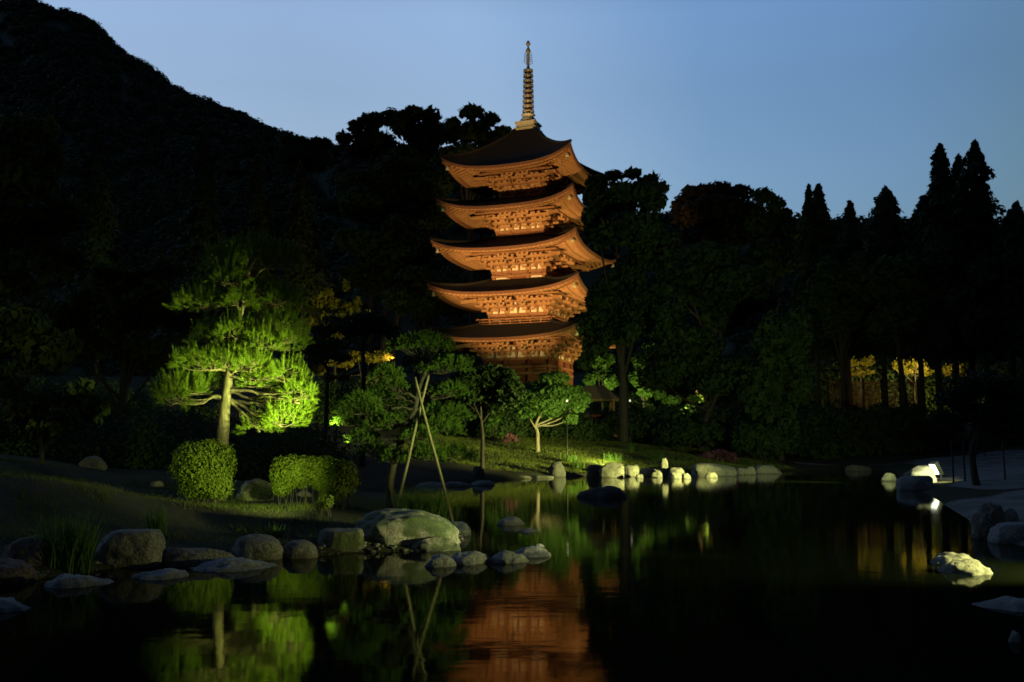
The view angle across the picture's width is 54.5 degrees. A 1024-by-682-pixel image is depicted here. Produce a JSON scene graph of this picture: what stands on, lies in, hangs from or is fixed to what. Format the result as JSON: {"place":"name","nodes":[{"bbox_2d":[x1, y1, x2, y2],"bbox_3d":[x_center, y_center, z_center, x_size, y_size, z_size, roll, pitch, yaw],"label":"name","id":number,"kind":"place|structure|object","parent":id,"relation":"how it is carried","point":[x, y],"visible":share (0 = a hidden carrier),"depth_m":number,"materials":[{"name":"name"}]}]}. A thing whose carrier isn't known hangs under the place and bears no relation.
{"place":"outdoors","nodes":[
{"label":"outdoors","id":0,"kind":"place"},
{"bbox_2d":[0,5,1022,375],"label":"hills","id":1,"kind":"structure","parent":0,"point":[586,277],"depth_m":221.27,"materials":[{"name":"plant"}]},
{"bbox_2d":[0,0,1022,378],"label":"hillside forest","id":2,"kind":"object","parent":1,"relation":"on","point":[160,192],"visible":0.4,"depth_m":236.08,"materials":[{"name":"plant"}]},
{"bbox_2d":[0,469,1023,681],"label":"water","id":3,"kind":"structure","parent":0,"point":[832,575],"depth_m":8.32,"materials":[{"name":"black liquid"}]},
{"bbox_2d":[0,597,30,612],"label":"stepping stone","id":4,"kind":"object","parent":3,"relation":"on","point":[9,604],"visible":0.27,"depth_m":7.98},
{"bbox_2d":[44,573,113,587],"bbox_3d":[-4.109,2.490,9.490,0.688,0.550,0.737,0,-6,0],"label":"stepping stone","id":5,"kind":"object","parent":3,"relation":"in","point":[65,580],"visible":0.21,"depth_m":9.34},
{"bbox_2d":[131,568,188,580],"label":"stepping stone","id":6,"kind":"object","parent":3,"relation":"in","point":[167,573],"visible":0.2,"depth_m":9.94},
{"bbox_2d":[190,557,277,571],"bbox_3d":[-3.037,2.633,10.837,1.069,0.572,1.167,0,-6,0],"label":"stepping stone","id":7,"kind":"object","parent":3,"relation":"in","point":[230,564],"visible":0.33,"depth_m":10.64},
{"bbox_2d":[424,553,455,567],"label":"stepping stone","id":8,"kind":"object","parent":3,"relation":"in","point":[439,560],"visible":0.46,"depth_m":10.88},
{"bbox_2d":[450,550,490,564],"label":"stepping stone","id":9,"kind":"object","parent":3,"relation":"in","point":[474,557],"visible":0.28,"depth_m":11.17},
{"bbox_2d":[490,550,528,563],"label":"stepping stone","id":10,"kind":"object","parent":3,"relation":"in","point":[505,556],"visible":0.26,"depth_m":11.29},
{"bbox_2d":[496,516,524,524],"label":"stepping stone","id":11,"kind":"object","parent":3,"relation":"in","point":[512,520],"visible":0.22,"depth_m":16.79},
{"bbox_2d":[513,546,551,556],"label":"stepping stone","id":12,"kind":"object","parent":3,"relation":"in","point":[531,551],"visible":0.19,"depth_m":11.97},
{"bbox_2d":[577,486,626,497],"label":"boulder","id":13,"kind":"object","parent":3,"relation":"in","point":[609,492],"visible":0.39,"depth_m":25.91,"materials":[{"name":"stone"}]},
{"bbox_2d":[598,462,623,477],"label":"shore stone","id":14,"kind":"object","parent":3,"relation":"in","point":[611,470],"visible":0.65,"depth_m":42.73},
{"bbox_2d":[691,463,736,475],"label":"shore stone","id":15,"kind":"object","parent":3,"relation":"in","point":[701,469],"visible":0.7,"depth_m":44.87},
{"bbox_2d":[929,552,981,565],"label":"stepping stone","id":16,"kind":"object","parent":3,"relation":"in","point":[940,559],"visible":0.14,"depth_m":11.05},
{"bbox_2d":[937,559,992,575],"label":"stepping stone","id":17,"kind":"object","parent":3,"relation":"in","point":[972,567],"visible":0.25,"depth_m":10.28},
{"bbox_2d":[972,596,1023,611],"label":"stepping stone","id":18,"kind":"object","parent":3,"relation":"in","point":[1010,603],"visible":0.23,"depth_m":8.11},
{"bbox_2d":[0,370,1023,578],"bbox_3d":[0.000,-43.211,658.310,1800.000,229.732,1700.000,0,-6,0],"label":"ground","id":19,"kind":"structure","parent":0,"point":[374,472],"depth_m":23.39,"materials":[{"name":"plant"}]},
{"bbox_2d":[0,558,38,585],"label":"boulder","id":20,"kind":"object","parent":19,"relation":"on","point":[15,571],"visible":0.49,"depth_m":9.52,"materials":[{"name":"grey stone"}]},
{"bbox_2d":[0,535,56,565],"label":"boulder","id":21,"kind":"object","parent":19,"relation":"on","point":[26,550],"visible":0.25,"depth_m":10.25,"materials":[{"name":"grey stone"}]},
{"bbox_2d":[0,299,85,396],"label":"broadleaf tree","id":22,"kind":"object","parent":19,"relation":"on","point":[28,333],"visible":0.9,"depth_m":33.70,"materials":[{"name":"green plant"}]},
{"bbox_2d":[0,359,110,462],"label":"broadleaf tree","id":23,"kind":"object","parent":19,"relation":"on","point":[32,413],"visible":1,"depth_m":24.89,"materials":[{"name":"green plant"}]},
{"bbox_2d":[21,509,114,573],"bbox_3d":[-4.659,2.107,10.471,0.958,0.794,0.787,0,-6,0],"label":"iris clump","id":24,"kind":"object","parent":19,"relation":"on","point":[64,550],"visible":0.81,"depth_m":10.35,"materials":[{"name":"plant"}]},
{"bbox_2d":[77,456,107,469],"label":"garden stone","id":25,"kind":"object","parent":19,"relation":"on","point":[95,462],"visible":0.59,"depth_m":27.13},
{"bbox_2d":[60,130,130,389],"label":"cedar","id":26,"kind":"object","parent":19,"relation":"on","point":[98,236],"visible":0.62,"depth_m":84.92,"materials":[{"name":"green plant"}]},
{"bbox_2d":[32,255,203,417],"bbox_3d":[-16.094,0.418,40.401,7.124,7.864,2.982,-1,-6,12],"label":"broadleaf tree","id":27,"kind":"object","parent":19,"relation":"on","point":[139,309],"visible":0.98,"depth_m":40.10,"materials":[{"name":"green plant"}]},
{"bbox_2d":[92,529,165,567],"bbox_3d":[-4.268,2.422,11.037,0.828,0.659,0.613,0,-6,0],"label":"boulder","id":28,"kind":"object","parent":19,"relation":"on","point":[133,548],"visible":0.6,"depth_m":10.80,"materials":[{"name":"stone"}]},
{"bbox_2d":[138,502,168,535],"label":"grass clump","id":29,"kind":"object","parent":19,"relation":"on","point":[160,520],"visible":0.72,"depth_m":12.42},
{"bbox_2d":[163,548,234,565],"bbox_3d":[-3.530,2.536,11.128,0.955,0.448,0.469,0,-6,0],"label":"boulder","id":30,"kind":"object","parent":19,"relation":"on","point":[185,556],"visible":0.3,"depth_m":11.01,"materials":[{"name":"stone"}]},
{"bbox_2d":[167,437,237,505],"bbox_3d":[-5.189,2.219,16.755,1.153,1.209,1.003,0,-6,0],"label":"round bush","id":31,"kind":"object","parent":19,"relation":"on","point":[210,477],"visible":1,"depth_m":16.48,"materials":[{"name":"green plant"}]},
{"bbox_2d":[0,458,450,569],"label":"grass","id":32,"kind":"structure","parent":19,"relation":"on","point":[74,481],"depth_m":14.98,"materials":[{"name":"plant"}]},
{"bbox_2d":[146,227,320,500],"bbox_3d":[-5.078,0.457,18.424,3.296,5.338,1.811,0,-6,0],"label":"pine tree","id":33,"kind":"object","parent":19,"relation":"on","point":[231,366],"visible":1,"depth_m":18.23,"materials":[{"name":"green plant"}]},
{"bbox_2d":[0,532,466,584],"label":"pebbles","id":34,"kind":"object","parent":19,"relation":"on","point":[43,574],"visible":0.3,"depth_m":12.33,"materials":[{"name":"stone"}]},
{"bbox_2d":[0,368,475,479],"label":"undergrowth","id":35,"kind":"object","parent":19,"relation":"on","point":[138,441],"visible":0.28,"depth_m":32.92,"materials":[{"name":"green plant"}]},
{"bbox_2d":[236,478,273,500],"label":"garden stone","id":36,"kind":"object","parent":19,"relation":"on","point":[257,489],"visible":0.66,"depth_m":18.29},
{"bbox_2d":[234,154,280,395],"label":"cedar","id":37,"kind":"object","parent":19,"relation":"on","point":[260,212],"visible":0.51,"depth_m":89.09,"materials":[{"name":"green plant"}]},
{"bbox_2d":[232,534,283,560],"bbox_3d":[-3.007,2.542,11.712,0.617,0.538,0.502,0,-6,0],"label":"boulder","id":38,"kind":"object","parent":19,"relation":"on","point":[256,547],"visible":0.48,"depth_m":11.55,"materials":[{"name":"stone"}]},
{"bbox_2d":[283,540,317,558],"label":"boulder","id":39,"kind":"object","parent":19,"relation":"on","point":[296,549],"visible":0.49,"depth_m":11.76,"materials":[{"name":"stone"}]},
{"bbox_2d":[274,132,333,378],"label":"broadleaf tree","id":40,"kind":"object","parent":19,"relation":"on","point":[311,155],"visible":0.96,"depth_m":138.09,"materials":[{"name":"green plant"}]},
{"bbox_2d":[268,454,340,505],"bbox_3d":[-3.425,2.325,16.477,1.252,0.910,0.706,0,-6,0],"label":"hedge","id":41,"kind":"object","parent":19,"relation":"on","point":[309,470],"visible":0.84,"depth_m":16.32,"materials":[{"name":"green plant"}]},
{"bbox_2d":[300,332,351,455],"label":"broadleaf tree","id":42,"kind":"object","parent":19,"relation":"on","point":[316,355],"visible":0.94,"depth_m":37.95,"materials":[{"name":"green plant"}]},
{"bbox_2d":[317,494,334,516],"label":"round bush","id":43,"kind":"object","parent":19,"relation":"on","point":[326,504],"visible":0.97,"depth_m":14.69,"materials":[{"name":"green plant"}]},
{"bbox_2d":[322,372,351,448],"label":"broadleaf tree","id":44,"kind":"object","parent":19,"relation":"on","point":[343,377],"visible":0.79,"depth_m":41.88,"materials":[{"name":"gold plant"}]},
{"bbox_2d":[304,279,370,401],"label":"broadleaf tree","id":45,"kind":"object","parent":19,"relation":"on","point":[320,298],"visible":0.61,"depth_m":62.45,"materials":[{"name":"green plant"}]},
{"bbox_2d":[317,528,364,551],"bbox_3d":[-2.158,2.607,12.452,0.615,0.506,0.444,0,-6,0],"label":"boulder","id":46,"kind":"object","parent":19,"relation":"on","point":[346,539],"visible":0.56,"depth_m":12.32,"materials":[{"name":"stone"}]},
{"bbox_2d":[326,458,360,509],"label":"round bush","id":47,"kind":"object","parent":19,"relation":"on","point":[343,487],"visible":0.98,"depth_m":16.00,"materials":[{"name":"green plant"}]},
{"bbox_2d":[312,350,393,417],"bbox_3d":[-8.346,2.834,52.108,4.286,4.867,1.240,0,-6,0],"label":"shrub","id":48,"kind":"object","parent":19,"relation":"on","point":[378,356],"visible":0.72,"depth_m":52.06,"materials":[{"name":"plant"}]},
{"bbox_2d":[308,309,403,466],"bbox_3d":[-6.327,1.948,39.922,3.805,6.426,1.752,2,-6,-16],"label":"broadleaf tree","id":49,"kind":"object","parent":19,"relation":"on","point":[365,322],"visible":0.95,"depth_m":40.00,"materials":[{"name":"green plant"}]},
{"bbox_2d":[335,107,397,381],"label":"broadleaf tree","id":50,"kind":"object","parent":19,"relation":"on","point":[368,140],"visible":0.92,"depth_m":126.97,"materials":[{"name":"green plant"}]},
{"bbox_2d":[332,213,436,380],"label":"broadleaf tree","id":51,"kind":"object","parent":19,"relation":"on","point":[397,243],"visible":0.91,"depth_m":100.42,"materials":[{"name":"green plant"}]},
{"bbox_2d":[330,328,478,508],"bbox_3d":[-1.868,1.468,17.416,2.626,3.466,1.390,0,-6,0],"label":"garden pine","id":52,"kind":"object","parent":19,"relation":"on","point":[386,423],"visible":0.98,"depth_m":17.36,"materials":[{"name":"green plant"}]},
{"bbox_2d":[354,508,460,545],"bbox_3d":[-1.393,2.578,13.167,1.422,0.711,1.121,0,-6,0],"label":"boulder","id":53,"kind":"object","parent":19,"relation":"on","point":[396,526],"visible":0.63,"depth_m":12.78,"materials":[{"name":"stone"}]},
{"bbox_2d":[378,104,444,383],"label":"broadleaf tree","id":54,"kind":"object","parent":19,"relation":"on","point":[417,128],"visible":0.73,"depth_m":124.70,"materials":[{"name":"green plant"}]},
{"bbox_2d":[395,375,429,507],"bbox_3d":[-1.693,1.759,16.754,0.762,2.400,0.060,6,-9,-44],"label":"support pole","id":55,"kind":"object","parent":19,"relation":"on","point":[412,442],"visible":0.83,"depth_m":16.75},
{"bbox_2d":[381,264,464,386],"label":"broadleaf tree","id":56,"kind":"object","parent":19,"relation":"on","point":[425,305],"visible":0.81,"depth_m":92.35,"materials":[{"name":"green plant"}]},
{"bbox_2d":[375,482,474,520],"bbox_3d":[-1.479,2.524,15.594,1.464,0.672,1.431,5,-8,-37],"label":"grass clump","id":57,"kind":"object","parent":19,"relation":"on","point":[436,506],"visible":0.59,"depth_m":15.55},
{"bbox_2d":[414,377,453,521],"bbox_3d":[-1.298,1.831,16.599,0.982,2.513,0.060,-5,-8,40],"label":"support pole","id":58,"kind":"object","parent":19,"relation":"on","point":[433,447],"visible":0.86,"depth_m":16.59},
{"bbox_2d":[410,536,460,551],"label":"boulder","id":59,"kind":"object","parent":19,"relation":"on","point":[435,544],"visible":0.38,"depth_m":12.57,"materials":[{"name":"stone"}]},
{"bbox_2d":[451,521,470,535],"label":"boulder","id":60,"kind":"object","parent":19,"relation":"on","point":[462,527],"visible":0.2,"depth_m":14.73,"materials":[{"name":"grey stone"}]},
{"bbox_2d":[430,102,511,367],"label":"broadleaf tree","id":61,"kind":"object","parent":19,"relation":"on","point":[478,132],"visible":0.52,"depth_m":120.11,"materials":[{"name":"green plant"}]},
{"bbox_2d":[439,353,528,468],"bbox_3d":[-1.249,3.171,44.297,4.032,5.240,2.950,0,-6,0],"label":"maple tree","id":62,"kind":"object","parent":19,"relation":"on","point":[499,386],"visible":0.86,"depth_m":43.83,"materials":[{"name":"green plant"}]},
{"bbox_2d":[483,409,504,438],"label":"shrub","id":63,"kind":"object","parent":19,"relation":"on","point":[493,419],"visible":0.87,"depth_m":56.74,"materials":[{"name":"green plant"}]},
{"bbox_2d":[421,386,602,441],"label":"undergrowth","id":64,"kind":"object","parent":19,"relation":"on","point":[513,424],"visible":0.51,"depth_m":58.72,"materials":[{"name":"green plant"}]},
{"bbox_2d":[422,40,619,414],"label":"pagoda","id":65,"kind":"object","parent":19,"relation":"on","point":[529,295],"visible":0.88,"depth_m":81.36,"materials":[{"name":"paint"}]},
{"bbox_2d":[515,370,593,451],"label":"maple tree","id":66,"kind":"object","parent":19,"relation":"on","point":[546,399],"visible":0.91,"depth_m":51.38,"materials":[{"name":"green plant"}]},
{"bbox_2d":[549,461,565,476],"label":"shore stone","id":67,"kind":"object","parent":19,"relation":"on","point":[557,468],"visible":0.74,"depth_m":43.41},
{"bbox_2d":[385,429,795,473],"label":"grass","id":68,"kind":"structure","parent":19,"relation":"on","point":[594,445],"depth_m":53.32,"materials":[{"name":"plant"}]},
{"bbox_2d":[581,385,618,436],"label":"garden shelter","id":69,"kind":"object","parent":19,"relation":"on","point":[601,394],"visible":0.27,"depth_m":65.42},
{"bbox_2d":[582,353,618,410],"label":"broadleaf tree","id":70,"kind":"object","parent":19,"relation":"on","point":[602,372],"visible":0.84,"depth_m":74.01,"materials":[{"name":"green plant"}]},
{"bbox_2d":[594,411,665,443],"bbox_3d":[7.757,5.655,64.345,5.255,2.314,2.595,0,-6,0],"label":"shrub","id":71,"kind":"object","parent":19,"relation":"on","point":[641,428],"visible":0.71,"depth_m":63.70,"materials":[{"name":"green plant"}]},
{"bbox_2d":[575,165,688,442],"bbox_3d":[7.656,-2.426,62.278,6.613,17.805,5.138,3,-7,-27],"label":"broadleaf tree","id":72,"kind":"object","parent":19,"relation":"on","point":[637,307],"visible":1,"depth_m":62.12,"materials":[{"name":"green plant"}]},
{"bbox_2d":[627,341,653,406],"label":"broadleaf tree","id":73,"kind":"object","parent":19,"relation":"on","point":[641,391],"visible":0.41,"depth_m":71.98,"materials":[{"name":"green plant"}]},
{"bbox_2d":[653,390,703,411],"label":"shrub","id":74,"kind":"object","parent":19,"relation":"on","point":[663,397],"visible":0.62,"depth_m":75.80,"materials":[{"name":"green plant"}]},
{"bbox_2d":[651,418,729,450],"bbox_3d":[11.121,5.882,62.081,4.912,2.230,2.713,0,-6,0],"label":"shrub","id":75,"kind":"object","parent":19,"relation":"on","point":[675,433],"visible":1,"depth_m":61.48,"materials":[{"name":"green plant"}]},
{"bbox_2d":[633,324,749,450],"bbox_3d":[11.662,3.042,63.752,7.782,8.270,3.984,-2,-6,14],"label":"broadleaf tree","id":76,"kind":"object","parent":19,"relation":"on","point":[711,374],"visible":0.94,"depth_m":63.32,"materials":[{"name":"green plant"}]},
{"bbox_2d":[669,180,758,337],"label":"broadleaf tree","id":77,"kind":"object","parent":19,"relation":"on","point":[716,211],"visible":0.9,"depth_m":95.36,"materials":[{"name":"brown plant"}]},
{"bbox_2d":[652,240,780,408],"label":"broadleaf tree","id":78,"kind":"object","parent":19,"relation":"on","point":[733,291],"visible":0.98,"depth_m":69.66,"materials":[{"name":"green plant"}]},
{"bbox_2d":[699,449,739,461],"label":"azalea","id":79,"kind":"object","parent":19,"relation":"on","point":[723,455],"visible":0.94,"depth_m":56.65,"materials":[{"name":"red plant"}]},
{"bbox_2d":[729,415,801,461],"bbox_3d":[15.254,5.914,59.850,4.304,3.052,2.295,0,-6,0],"label":"shrub","id":80,"kind":"object","parent":19,"relation":"on","point":[775,439],"visible":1,"depth_m":59.39,"materials":[{"name":"green plant"}]},
{"bbox_2d":[754,465,782,473],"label":"shore stone","id":81,"kind":"object","parent":19,"relation":"on","point":[765,469],"visible":0.54,"depth_m":49.12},
{"bbox_2d":[739,186,800,314],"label":"broadleaf tree","id":82,"kind":"object","parent":19,"relation":"on","point":[773,217],"visible":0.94,"depth_m":92.92,"materials":[{"name":"green plant"}]},
{"bbox_2d":[736,305,819,460],"bbox_3d":[16.433,2.712,62.042,5.219,9.778,3.934,0,-6,0],"label":"broadleaf tree","id":83,"kind":"object","parent":19,"relation":"on","point":[780,382],"visible":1,"depth_m":61.28,"materials":[{"name":"green plant"}]},
{"bbox_2d":[788,183,818,413],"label":"cypress","id":84,"kind":"object","parent":19,"relation":"on","point":[807,244],"visible":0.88,"depth_m":77.91,"materials":[{"name":"green plant"}]},
{"bbox_2d":[587,346,1023,459],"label":"undergrowth","id":85,"kind":"object","parent":19,"relation":"on","point":[730,413],"visible":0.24,"depth_m":73.47,"materials":[{"name":"green plant"}]},
{"bbox_2d":[784,183,853,408],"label":"cypress","id":86,"kind":"object","parent":19,"relation":"on","point":[824,233],"visible":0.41,"depth_m":78.12,"materials":[{"name":"green plant"}]},
{"bbox_2d":[804,249,878,437],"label":"broadleaf tree","id":87,"kind":"object","parent":19,"relation":"on","point":[842,299],"visible":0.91,"depth_m":74.10,"materials":[{"name":"green plant"}]},
{"bbox_2d":[821,200,874,408],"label":"cypress","id":88,"kind":"object","parent":19,"relation":"on","point":[850,239],"visible":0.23,"depth_m":80.77,"materials":[{"name":"green plant"}]},
{"bbox_2d":[850,355,875,406],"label":"tree","id":89,"kind":"object","parent":19,"relation":"on","point":[861,370],"visible":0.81,"depth_m":88.17,"materials":[{"name":"plant"}]},
{"bbox_2d":[826,379,919,411],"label":"bamboo fence","id":90,"kind":"object","parent":19,"relation":"on","point":[863,382],"visible":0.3,"depth_m":79.95,"materials":[{"name":"brown plant"}]},
{"bbox_2d":[786,402,967,457],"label":"hedge","id":91,"kind":"object","parent":19,"relation":"on","point":[879,424],"visible":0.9,"depth_m":65.42,"materials":[{"name":"green plant"}]},
{"bbox_2d":[846,185,907,437],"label":"cypress","id":92,"kind":"object","parent":19,"relation":"on","point":[885,224],"visible":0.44,"depth_m":76.45,"materials":[{"name":"green plant"}]},
{"bbox_2d":[864,250,942,406],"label":"broadleaf tree","id":93,"kind":"object","parent":19,"relation":"on","point":[904,290],"visible":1,"depth_m":71.03,"materials":[{"name":"green plant"}]},
{"bbox_2d":[890,358,934,402],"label":"tree","id":94,"kind":"object","parent":19,"relation":"on","point":[914,366],"visible":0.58,"depth_m":88.07,"materials":[{"name":"plant"}]},
{"bbox_2d":[896,475,932,490],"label":"boulder","id":95,"kind":"object","parent":19,"relation":"on","point":[915,483],"visible":0.58,"depth_m":30.01,"materials":[{"name":"grey stone"}]},
{"bbox_2d":[889,194,942,414],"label":"cypress","id":96,"kind":"object","parent":19,"relation":"on","point":[913,237],"visible":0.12,"depth_m":74.29,"materials":[{"name":"green plant"}]},
{"bbox_2d":[904,465,936,481],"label":"boulder","id":97,"kind":"object","parent":19,"relation":"on","point":[921,470],"visible":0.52,"depth_m":33.28,"materials":[{"name":"stone"}]},
{"bbox_2d":[893,143,974,411],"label":"cypress","id":98,"kind":"object","parent":19,"relation":"on","point":[941,246],"visible":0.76,"depth_m":72.01,"materials":[{"name":"green plant"}]},
{"bbox_2d":[942,362,966,423],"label":"shrub","id":99,"kind":"object","parent":19,"relation":"on","point":[946,370],"visible":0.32,"depth_m":88.06,"materials":[{"name":"plant"}]},
{"bbox_2d":[949,153,963,433],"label":"cypress","id":100,"kind":"object","parent":19,"relation":"on","point":[956,164],"visible":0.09,"depth_m":77.49,"materials":[{"name":"green plant"}]},
{"bbox_2d":[915,139,1010,430],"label":"cypress","id":101,"kind":"object","parent":19,"relation":"on","point":[976,209],"visible":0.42,"depth_m":73.41,"materials":[{"name":"green plant"}]},
{"bbox_2d":[965,200,1023,383],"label":"cypress","id":102,"kind":"object","parent":19,"relation":"on","point":[1011,229],"visible":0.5,"depth_m":69.98,"materials":[{"name":"green plant"}]},
{"bbox_2d":[987,522,1023,543],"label":"boulder","id":103,"kind":"object","parent":19,"relation":"on","point":[1007,533],"visible":0.54,"depth_m":13.55,"materials":[{"name":"grey stone"}]},
{"bbox_2d":[40,0,1023,221],"label":"sky","id":104,"kind":"structure","parent":0,"point":[854,99],"materials":[{"name":"blue"}]},
{"bbox_2d":[792,450,1023,489],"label":"gravel path","id":105,"kind":"structure","parent":0,"point":[1014,465],"depth_m":43.98,"materials":[{"name":"gravel"}]},
{"bbox_2d":[926,368,1023,485],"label":"garden pine","id":106,"kind":"object","parent":105,"relation":"on","point":[958,398],"visible":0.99,"depth_m":28.79,"materials":[{"name":"green plant"}]},
{"bbox_2d":[944,490,1023,545],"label":"gravel beach","id":107,"kind":"structure","parent":0,"point":[968,508],"depth_m":20.84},
{"bbox_2d":[971,502,1006,538],"bbox_3d":[6.884,2.709,14.369,0.463,0.764,0.366,0,-6,0],"label":"boulder","id":108,"kind":"object","parent":107,"relation":"on","point":[986,516],"visible":0.62,"depth_m":14.27,"materials":[{"name":"stone"}]},
{"bbox_2d":[1003,508,1018,521],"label":"boulder","id":109,"kind":"object","parent":107,"relation":"on","point":[1011,514],"visible":0.37,"depth_m":15.64,"materials":[{"name":"grey stone"}]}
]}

